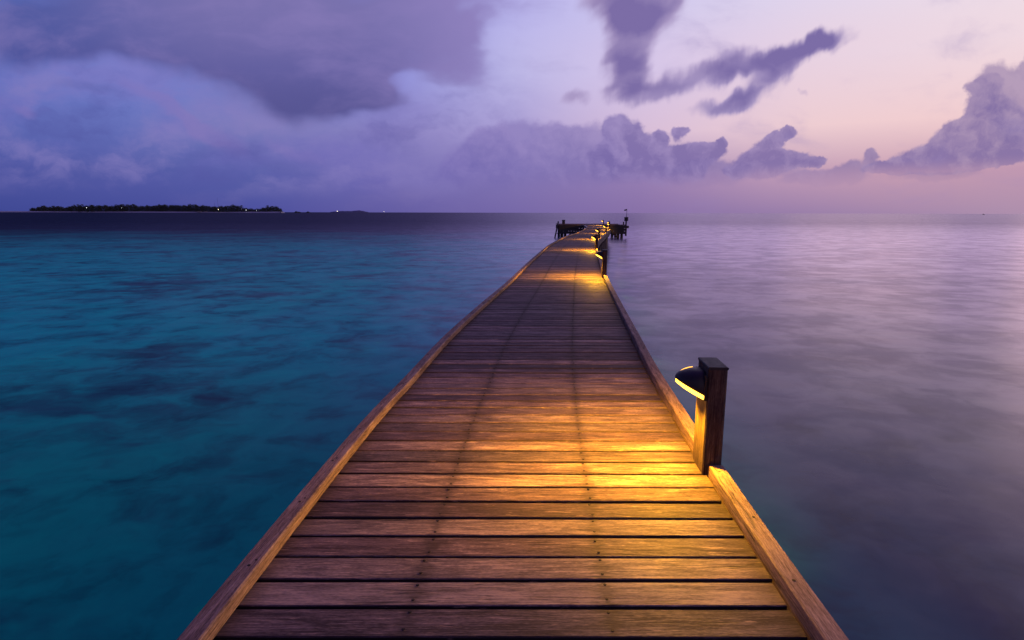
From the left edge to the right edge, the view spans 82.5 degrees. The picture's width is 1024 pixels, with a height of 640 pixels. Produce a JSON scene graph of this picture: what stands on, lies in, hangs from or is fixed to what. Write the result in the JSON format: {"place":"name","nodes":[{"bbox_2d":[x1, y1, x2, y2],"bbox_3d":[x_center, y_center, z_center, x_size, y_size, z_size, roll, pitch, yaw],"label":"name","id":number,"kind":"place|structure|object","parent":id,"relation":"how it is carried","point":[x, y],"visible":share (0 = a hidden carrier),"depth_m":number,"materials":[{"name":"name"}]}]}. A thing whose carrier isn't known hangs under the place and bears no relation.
{"place":"outdoors","nodes":[
{"label":"outdoors","id":0,"kind":"place"},
{"bbox_2d":[0,211,284,212],"bbox_3d":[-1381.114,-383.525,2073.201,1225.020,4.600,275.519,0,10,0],"label":"beach","id":1,"kind":"structure","parent":0,"point":[146,212],"depth_m":1952.48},
{"bbox_2d":[29,204,282,212],"bbox_3d":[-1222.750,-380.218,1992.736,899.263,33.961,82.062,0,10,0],"label":"island wood","id":2,"kind":"object","parent":1,"relation":"on","point":[166,208],"visible":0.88,"depth_m":1965.49,"materials":[{"name":"black plant"}]},
{"bbox_2d":[0,212,1023,639],"bbox_3d":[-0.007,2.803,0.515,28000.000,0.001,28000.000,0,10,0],"label":"sea","id":3,"kind":"structure","parent":0,"point":[188,402],"depth_m":10.34,"materials":[{"name":"liquid"}]},
{"bbox_2d":[334,210,368,212],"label":"islet","id":4,"kind":"object","parent":3,"relation":"in","point":[351,211],"visible":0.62,"depth_m":6350.73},
{"bbox_2d":[177,224,848,639],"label":"boardwalk","id":5,"kind":"structure","parent":3,"relation":"in","point":[511,458],"depth_m":2.63,"materials":[{"name":"brown wood"}]},
{"bbox_2d":[592,234,597,249],"bbox_3d":[3.029,-2.668,21.428,0.242,0.950,0.209,1,10,7],"label":"bollard lamp","id":6,"kind":"object","parent":5,"relation":"attached to","point":[595,236],"visible":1,"depth_m":21.29,"materials":[{"name":"wood"}]},
{"bbox_2d":[596,249,607,277],"bbox_3d":[1.898,-1.024,12.478,0.242,0.950,0.209,1,10,6],"label":"bollard lamp","id":7,"kind":"object","parent":5,"relation":"attached to","point":[602,254],"visible":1,"depth_m":12.34,"materials":[{"name":"wood"}]},
{"bbox_2d":[675,357,728,476],"bbox_3d":[0.984,0.688,3.155,0.242,0.950,0.209,1,10,3],"label":"bollard lamp","id":8,"kind":"object","parent":5,"relation":"attached to","point":[704,381],"visible":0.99,"depth_m":3.03,"materials":[{"name":"brown wood"}]},
{"bbox_2d":[556,224,628,237],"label":"pier platform","id":9,"kind":"structure","parent":3,"relation":"in","point":[616,230],"depth_m":65.70,"materials":[{"name":"brown wood"}]},
{"bbox_2d":[0,0,1023,213],"label":"sky","id":10,"kind":"structure","parent":0,"point":[428,106],"materials":[{"name":"purple"}]}
]}

